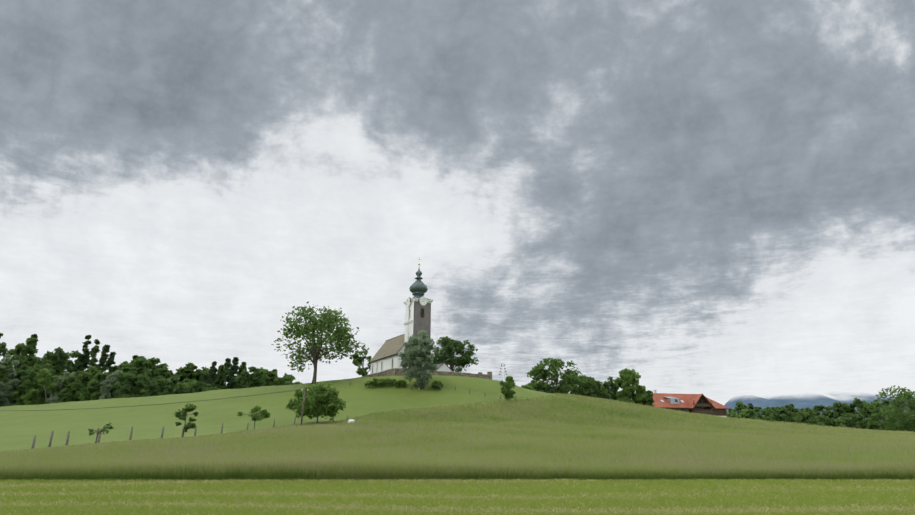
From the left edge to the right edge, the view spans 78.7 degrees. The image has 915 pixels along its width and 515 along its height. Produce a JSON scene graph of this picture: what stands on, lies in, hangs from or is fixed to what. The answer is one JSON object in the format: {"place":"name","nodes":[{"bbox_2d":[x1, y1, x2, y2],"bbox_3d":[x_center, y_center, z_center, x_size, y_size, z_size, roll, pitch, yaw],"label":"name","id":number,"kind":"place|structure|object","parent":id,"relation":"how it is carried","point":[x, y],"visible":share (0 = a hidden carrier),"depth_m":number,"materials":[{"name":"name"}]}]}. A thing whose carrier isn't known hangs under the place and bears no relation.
{"place":"outdoors","nodes":[
{"label":"outdoors","id":0,"kind":"place"},
{"bbox_2d":[369,257,452,373],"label":"church","id":1,"kind":"structure","parent":0,"point":[417,319],"depth_m":128.83,"materials":[{"name":"paint"}]},
{"bbox_2d":[0,375,914,513],"bbox_3d":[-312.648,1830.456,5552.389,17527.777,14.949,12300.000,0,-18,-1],"label":"ground","id":2,"kind":"structure","parent":0,"point":[20,428],"depth_m":93.84,"materials":[{"name":"green plant"}]},
{"bbox_2d":[0,369,6,403],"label":"tree","id":3,"kind":"object","parent":2,"relation":"on","point":[2,374],"visible":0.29,"depth_m":167.93,"materials":[{"name":"green plant"}]},
{"bbox_2d":[0,354,20,406],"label":"tree","id":4,"kind":"object","parent":2,"relation":"on","point":[7,391],"visible":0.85,"depth_m":167.78,"materials":[{"name":"green plant"}]},
{"bbox_2d":[0,342,21,377],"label":"tree","id":5,"kind":"object","parent":2,"relation":"on","point":[4,349],"visible":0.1,"depth_m":185.64,"materials":[{"name":"green plant"}]},
{"bbox_2d":[5,367,23,404],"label":"tree","id":6,"kind":"object","parent":2,"relation":"on","point":[17,376],"visible":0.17,"depth_m":172.16,"materials":[{"name":"green plant"}]},
{"bbox_2d":[5,337,38,390],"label":"tree","id":7,"kind":"object","parent":2,"relation":"on","point":[21,351],"visible":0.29,"depth_m":183.57,"materials":[{"name":"green plant"}]},
{"bbox_2d":[14,364,34,402],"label":"tree","id":8,"kind":"object","parent":2,"relation":"on","point":[26,370],"visible":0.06,"depth_m":173.39,"materials":[{"name":"green plant"}]},
{"bbox_2d":[9,363,54,405],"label":"tree","id":9,"kind":"object","parent":2,"relation":"on","point":[26,386],"visible":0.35,"depth_m":166.13,"materials":[{"name":"green plant"}]},
{"bbox_2d":[28,334,37,356],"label":"tree","id":10,"kind":"object","parent":2,"relation":"on","point":[34,336],"visible":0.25,"depth_m":201.38,"materials":[{"name":"green plant"}]},
{"bbox_2d":[30,356,44,369],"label":"tree","id":11,"kind":"object","parent":2,"relation":"on","point":[39,361],"visible":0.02,"depth_m":196.17,"materials":[{"name":"green plant"}]},
{"bbox_2d":[21,368,66,404],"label":"tree","id":12,"kind":"object","parent":2,"relation":"on","point":[43,375],"visible":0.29,"depth_m":162.00,"materials":[{"name":"green plant"}]},
{"bbox_2d":[36,347,71,397],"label":"tree","id":13,"kind":"object","parent":2,"relation":"on","point":[51,357],"visible":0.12,"depth_m":190.00,"materials":[{"name":"green plant"}]},
{"bbox_2d":[45,372,77,403],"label":"tree","id":14,"kind":"object","parent":2,"relation":"on","point":[53,398],"visible":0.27,"depth_m":163.47,"materials":[{"name":"green plant"}]},
{"bbox_2d":[52,350,80,375],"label":"tree","id":15,"kind":"object","parent":2,"relation":"on","point":[74,354],"visible":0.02,"depth_m":199.14,"materials":[{"name":"green plant"}]},
{"bbox_2d":[57,370,91,402],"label":"tree","id":16,"kind":"object","parent":2,"relation":"on","point":[71,392],"visible":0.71,"depth_m":160.03,"materials":[{"name":"green plant"}]},
{"bbox_2d":[72,335,91,371],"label":"tree","id":17,"kind":"object","parent":2,"relation":"on","point":[82,361],"visible":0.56,"depth_m":186.19,"materials":[{"name":"green plant"}]},
{"bbox_2d":[82,366,100,393],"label":"tree","id":18,"kind":"object","parent":2,"relation":"on","point":[93,371],"visible":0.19,"depth_m":168.32,"materials":[{"name":"green plant"}]},
{"bbox_2d":[78,372,107,400],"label":"tree","id":19,"kind":"object","parent":2,"relation":"on","point":[93,384],"visible":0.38,"depth_m":155.47,"materials":[{"name":"green plant"}]},
{"bbox_2d":[85,339,100,371],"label":"tree","id":20,"kind":"object","parent":2,"relation":"on","point":[94,351],"visible":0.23,"depth_m":182.74,"materials":[{"name":"green plant"}]},
{"bbox_2d":[88,422,113,444],"bbox_3d":[-27.519,13.849,43.014,2.075,2.226,1.395,-8,-20,23],"label":"fruit tree","id":21,"kind":"object","parent":2,"relation":"on","point":[105,427],"visible":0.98,"depth_m":42.91,"materials":[{"name":"green plant"}]},
{"bbox_2d":[97,344,109,394],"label":"tree","id":22,"kind":"object","parent":2,"relation":"on","point":[103,367],"visible":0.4,"depth_m":186.16,"materials":[{"name":"green plant"}]},
{"bbox_2d":[105,352,115,371],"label":"tree","id":23,"kind":"object","parent":2,"relation":"on","point":[110,362],"visible":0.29,"depth_m":196.03,"materials":[{"name":"green plant"}]},
{"bbox_2d":[99,370,122,399],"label":"tree","id":24,"kind":"object","parent":2,"relation":"on","point":[106,387],"visible":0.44,"depth_m":154.05,"materials":[{"name":"green plant"}]},
{"bbox_2d":[104,361,129,375],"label":"tree","id":25,"kind":"object","parent":2,"relation":"on","point":[116,367],"visible":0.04,"depth_m":191.50,"materials":[{"name":"green plant"}]},
{"bbox_2d":[109,380,129,398],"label":"tree","id":26,"kind":"object","parent":2,"relation":"on","point":[128,392],"depth_m":155.44,"materials":[{"name":"green plant"}]},
{"bbox_2d":[111,372,152,397],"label":"tree","id":27,"kind":"object","parent":2,"relation":"on","point":[139,381],"visible":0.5,"depth_m":153.44,"materials":[{"name":"green plant"}]},
{"bbox_2d":[121,356,154,394],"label":"tree","id":28,"kind":"object","parent":2,"relation":"on","point":[138,365],"visible":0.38,"depth_m":172.42,"materials":[{"name":"green plant"}]},
{"bbox_2d":[130,386,155,396],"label":"tree wood","id":29,"kind":"object","parent":2,"relation":"on","point":[143,392],"visible":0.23,"depth_m":153.15,"materials":[{"name":"green plant"}]},
{"bbox_2d":[149,375,165,385],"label":"tree","id":30,"kind":"object","parent":2,"relation":"on","point":[156,378],"visible":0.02,"depth_m":165.26,"materials":[{"name":"green plant"}]},
{"bbox_2d":[147,357,168,376],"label":"tree","id":31,"kind":"object","parent":2,"relation":"on","point":[153,367],"visible":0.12,"depth_m":181.11,"materials":[{"name":"green plant"}]},
{"bbox_2d":[153,366,174,379],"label":"tree","id":32,"kind":"object","parent":2,"relation":"on","point":[166,373],"visible":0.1,"depth_m":177.26,"materials":[{"name":"green plant"}]},
{"bbox_2d":[23,389,307,425],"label":"power pole","id":33,"kind":"object","parent":2,"relation":"on","point":[304,391],"visible":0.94,"depth_m":74.29,"materials":[{"name":"brown wood"}]},
{"bbox_2d":[152,375,182,395],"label":"tree","id":34,"kind":"object","parent":2,"relation":"on","point":[161,387],"visible":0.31,"depth_m":158.03,"materials":[{"name":"green plant"}]},
{"bbox_2d":[171,367,183,382],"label":"tree","id":35,"kind":"object","parent":2,"relation":"on","point":[178,372],"visible":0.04,"depth_m":181.96,"materials":[{"name":"green plant"}]},
{"bbox_2d":[0,415,358,448],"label":"pasture fence","id":36,"kind":"object","parent":2,"relation":"on","point":[51,438],"visible":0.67,"depth_m":48.91,"materials":[{"name":"grey wood"}]},
{"bbox_2d":[168,378,196,393],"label":"tree","id":37,"kind":"object","parent":2,"relation":"on","point":[178,387],"visible":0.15,"depth_m":158.54,"materials":[{"name":"green plant"}]},
{"bbox_2d":[174,403,198,436],"bbox_3d":[-25.809,15.690,53.078,1.875,3.681,1.989,-5,-19,13],"label":"fruit tree","id":38,"kind":"object","parent":2,"relation":"on","point":[182,414],"visible":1,"depth_m":53.04,"materials":[{"name":"green plant"}]},
{"bbox_2d":[179,362,201,381],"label":"tree","id":39,"kind":"object","parent":2,"relation":"on","point":[188,372],"visible":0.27,"depth_m":179.78,"materials":[{"name":"green plant"}]},
{"bbox_2d":[182,381,212,393],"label":"tree wood","id":40,"kind":"object","parent":2,"relation":"on","point":[194,387],"visible":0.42,"depth_m":150.86,"materials":[{"name":"green plant"}]},
{"bbox_2d":[192,364,210,382],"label":"tree","id":41,"kind":"object","parent":2,"relation":"on","point":[203,376],"visible":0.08,"depth_m":183.56,"materials":[{"name":"green plant"}]},
{"bbox_2d":[201,387,217,391],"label":"tree wood","id":42,"kind":"object","parent":2,"relation":"on","point":[210,389],"visible":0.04,"depth_m":150.58,"materials":[{"name":"green plant"}]},
{"bbox_2d":[205,361,217,385],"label":"tree","id":43,"kind":"object","parent":2,"relation":"on","point":[213,369],"visible":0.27,"depth_m":180.16,"materials":[{"name":"green plant"}]},
{"bbox_2d":[212,365,225,388],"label":"tree","id":44,"kind":"object","parent":2,"relation":"on","point":[219,381],"visible":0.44,"depth_m":173.32,"materials":[{"name":"green plant"}]},
{"bbox_2d":[220,358,231,389],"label":"tree","id":45,"kind":"object","parent":2,"relation":"on","point":[227,364],"visible":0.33,"depth_m":187.59,"materials":[{"name":"green plant"}]},
{"bbox_2d":[223,357,239,388],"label":"tree","id":46,"kind":"object","parent":2,"relation":"on","point":[231,377],"visible":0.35,"depth_m":181.58,"materials":[{"name":"green plant"}]},
{"bbox_2d":[237,362,246,375],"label":"tree","id":47,"kind":"object","parent":2,"relation":"on","point":[242,367],"visible":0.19,"depth_m":187.49,"materials":[{"name":"green plant"}]},
{"bbox_2d":[234,366,265,388],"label":"tree","id":48,"kind":"object","parent":2,"relation":"on","point":[245,379],"visible":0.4,"depth_m":165.23,"materials":[{"name":"green plant"}]},
{"bbox_2d":[236,405,270,428],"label":"fruit tree","id":49,"kind":"object","parent":2,"relation":"on","point":[262,415],"visible":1,"depth_m":66.28,"materials":[{"name":"green plant"}]},
{"bbox_2d":[249,367,279,386],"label":"tree","id":50,"kind":"object","parent":2,"relation":"on","point":[267,375],"visible":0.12,"depth_m":173.95,"materials":[{"name":"green plant"}]},
{"bbox_2d":[269,373,294,384],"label":"tree","id":51,"kind":"object","parent":2,"relation":"on","point":[285,378],"visible":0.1,"depth_m":176.00,"materials":[{"name":"green plant"}]},
{"bbox_2d":[284,381,301,384],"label":"tree wood","id":52,"kind":"object","parent":2,"relation":"on","point":[289,383],"visible":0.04,"depth_m":168.97,"materials":[{"name":"green plant"}]},
{"bbox_2d":[286,381,346,424],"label":"young lime tree","id":53,"kind":"object","parent":2,"relation":"on","point":[319,397],"visible":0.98,"depth_m":74.21,"materials":[{"name":"green plant"}]},
{"bbox_2d":[271,302,368,383],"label":"ash tree","id":54,"kind":"object","parent":2,"relation":"on","point":[323,323],"visible":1,"depth_m":116.86,"materials":[{"name":"green plant"}]},
{"bbox_2d":[350,348,371,376],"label":"tree","id":55,"kind":"object","parent":2,"relation":"on","point":[362,371],"visible":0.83,"depth_m":150.29,"materials":[{"name":"green plant"}]},
{"bbox_2d":[364,378,378,386],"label":"bush","id":56,"kind":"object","parent":2,"relation":"on","point":[373,383],"depth_m":107.02,"materials":[{"name":"green plant"}]},
{"bbox_2d":[378,378,395,385],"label":"bush","id":57,"kind":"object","parent":2,"relation":"on","point":[387,381],"depth_m":106.85,"materials":[{"name":"green plant"}]},
{"bbox_2d":[393,379,406,386],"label":"bush","id":58,"kind":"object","parent":2,"relation":"on","point":[401,382],"depth_m":105.67,"materials":[{"name":"green plant"}]},
{"bbox_2d":[398,330,437,389],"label":"willow tree","id":59,"kind":"object","parent":2,"relation":"on","point":[419,346],"visible":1,"depth_m":104.95,"materials":[{"name":"green plant"}]},
{"bbox_2d":[357,368,491,379],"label":"churchyard wall","id":60,"kind":"structure","parent":2,"relation":"on","point":[399,372],"depth_m":120.99,"materials":[{"name":"stone"}]},
{"bbox_2d":[431,381,443,387],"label":"bush","id":61,"kind":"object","parent":2,"relation":"on","point":[435,384],"depth_m":105.13,"materials":[{"name":"green plant"}]},
{"bbox_2d":[350,380,528,401],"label":"fence","id":62,"kind":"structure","parent":2,"relation":"on","point":[440,389],"depth_m":104.50,"materials":[{"name":"brown wood"}]},
{"bbox_2d":[431,336,478,371],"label":"tree","id":63,"kind":"object","parent":2,"relation":"on","point":[447,354],"visible":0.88,"depth_m":146.86,"materials":[{"name":"green plant"}]},
{"bbox_2d":[0,477,914,514],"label":"grass field","id":64,"kind":"structure","parent":2,"relation":"on","point":[517,496],"depth_m":17.10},
{"bbox_2d":[0,393,914,480],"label":"meadow grass","id":65,"kind":"structure","parent":2,"relation":"on","point":[445,445],"depth_m":34.31,"materials":[{"name":"green plant"}]},
{"bbox_2d":[499,376,515,398],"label":"tree sapling","id":66,"kind":"object","parent":2,"relation":"on","point":[506,391],"visible":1,"depth_m":100.57,"materials":[{"name":"green plant"}]},
{"bbox_2d":[521,385,535,390],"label":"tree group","id":67,"kind":"object","parent":2,"relation":"on","point":[528,387],"visible":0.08,"depth_m":145.78,"materials":[{"name":"green plant"}]},
{"bbox_2d":[525,380,553,393],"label":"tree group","id":68,"kind":"object","parent":2,"relation":"on","point":[542,384],"visible":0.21,"depth_m":165.85,"materials":[{"name":"green plant"}]},
{"bbox_2d":[527,357,583,394],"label":"tree group","id":69,"kind":"object","parent":2,"relation":"on","point":[538,372],"visible":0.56,"depth_m":173.54,"materials":[{"name":"green plant"}]},
{"bbox_2d":[556,369,587,392],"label":"tree group","id":70,"kind":"object","parent":2,"relation":"on","point":[576,374],"visible":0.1,"depth_m":181.63,"materials":[{"name":"green plant"}]},
{"bbox_2d":[574,376,612,399],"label":"tree group","id":71,"kind":"object","parent":2,"relation":"on","point":[591,386],"visible":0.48,"depth_m":169.89,"materials":[{"name":"green plant"}]},
{"bbox_2d":[596,376,618,401],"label":"tree group","id":72,"kind":"object","parent":2,"relation":"on","point":[611,387],"visible":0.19,"depth_m":176.34,"materials":[{"name":"green plant"}]},
{"bbox_2d":[613,368,647,404],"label":"tree group","id":73,"kind":"object","parent":2,"relation":"on","point":[625,381],"visible":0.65,"depth_m":165.24,"materials":[{"name":"green plant"}]},
{"bbox_2d":[637,388,654,407],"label":"tree group","id":74,"kind":"object","parent":2,"relation":"on","point":[649,398],"visible":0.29,"depth_m":169.33,"materials":[{"name":"green plant"}]},
{"bbox_2d":[645,390,729,417],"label":"farmhouse","id":75,"kind":"object","parent":2,"relation":"on","point":[698,403],"visible":0.5,"depth_m":193.18,"materials":[{"name":"tile"}]},
{"bbox_2d":[726,401,747,414],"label":"tree","id":76,"kind":"object","parent":2,"relation":"on","point":[740,406],"visible":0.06,"depth_m":326.53,"materials":[{"name":"green plant"}]},
{"bbox_2d":[727,411,746,418],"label":"hedge tree","id":77,"kind":"object","parent":2,"relation":"on","point":[731,414],"visible":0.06,"depth_m":239.90,"materials":[{"name":"green plant"}]},
{"bbox_2d":[748,403,758,417],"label":"tree","id":78,"kind":"object","parent":2,"relation":"on","point":[750,405],"visible":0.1,"depth_m":382.06,"materials":[{"name":"green plant"}]},
{"bbox_2d":[739,406,773,421],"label":"hedge tree","id":79,"kind":"object","parent":2,"relation":"on","point":[748,414],"visible":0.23,"depth_m":252.68,"materials":[{"name":"green plant"}]},
{"bbox_2d":[757,408,769,416],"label":"tree","id":80,"kind":"object","parent":2,"relation":"on","point":[763,411],"visible":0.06,"depth_m":406.38,"materials":[{"name":"green plant"}]},
{"bbox_2d":[764,406,797,423],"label":"hedge tree","id":81,"kind":"object","parent":2,"relation":"on","point":[781,413],"visible":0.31,"depth_m":258.76,"materials":[{"name":"green plant"}]},
{"bbox_2d":[784,404,798,417],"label":"tree","id":82,"kind":"object","parent":2,"relation":"on","point":[790,407],"visible":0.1,"depth_m":337.00,"materials":[{"name":"green plant"}]},
{"bbox_2d":[794,408,824,425],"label":"hedge tree","id":83,"kind":"object","parent":2,"relation":"on","point":[809,416],"visible":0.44,"depth_m":268.69,"materials":[{"name":"green plant"}]},
{"bbox_2d":[812,404,834,419],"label":"tree","id":84,"kind":"object","parent":2,"relation":"on","point":[819,409],"visible":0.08,"depth_m":335.38,"materials":[{"name":"green plant"}]},
{"bbox_2d":[813,415,852,428],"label":"hedge tree","id":85,"kind":"object","parent":2,"relation":"on","point":[832,422],"visible":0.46,"depth_m":286.54,"materials":[{"name":"green plant"}]},
{"bbox_2d":[824,401,845,418],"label":"tree","id":86,"kind":"object","parent":2,"relation":"on","point":[839,411],"visible":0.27,"depth_m":325.90,"materials":[{"name":"green plant"}]},
{"bbox_2d":[840,413,871,428],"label":"hedge tree","id":87,"kind":"object","parent":2,"relation":"on","point":[847,418],"visible":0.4,"depth_m":287.68,"materials":[{"name":"green plant"}]},
{"bbox_2d":[842,397,873,424],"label":"tree","id":88,"kind":"object","parent":2,"relation":"on","point":[850,407],"visible":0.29,"depth_m":324.20,"materials":[{"name":"green plant"}]},
{"bbox_2d":[857,400,871,417],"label":"tree","id":89,"kind":"object","parent":2,"relation":"on","point":[858,409],"visible":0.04,"depth_m":370.75,"materials":[{"name":"green plant"}]},
{"bbox_2d":[871,404,890,420],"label":"tree","id":90,"kind":"object","parent":2,"relation":"on","point":[876,411],"visible":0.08,"depth_m":351.92,"materials":[{"name":"green plant"}]},
{"bbox_2d":[861,399,902,430],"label":"hedge tree","id":91,"kind":"object","parent":2,"relation":"on","point":[874,420],"visible":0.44,"depth_m":280.82,"materials":[{"name":"green plant"}]},
{"bbox_2d":[873,385,914,431],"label":"tree","id":92,"kind":"object","parent":2,"relation":"on","point":[899,399],"visible":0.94,"depth_m":242.86,"materials":[{"name":"green plant"}]},
{"bbox_2d":[881,400,906,430],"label":"tree","id":93,"kind":"object","parent":2,"relation":"on","point":[883,402],"visible":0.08,"depth_m":384.83,"materials":[{"name":"green plant"}]},
{"bbox_2d":[905,403,914,430],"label":"tree","id":94,"kind":"object","parent":2,"relation":"on","point":[911,408],"visible":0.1,"depth_m":341.02,"materials":[{"name":"green plant"}]},
{"bbox_2d":[0,0,914,404],"label":"sky","id":95,"kind":"structure","parent":0,"point":[714,199],"materials":[{"name":"grey"}]},
{"bbox_2d":[724,374,914,414],"bbox_3d":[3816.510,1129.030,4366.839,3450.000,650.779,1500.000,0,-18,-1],"label":"mountain range","id":96,"kind":"structure","parent":0,"point":[786,394],"depth_m":4836.89,"materials":[{"name":"white snow"}]}
]}

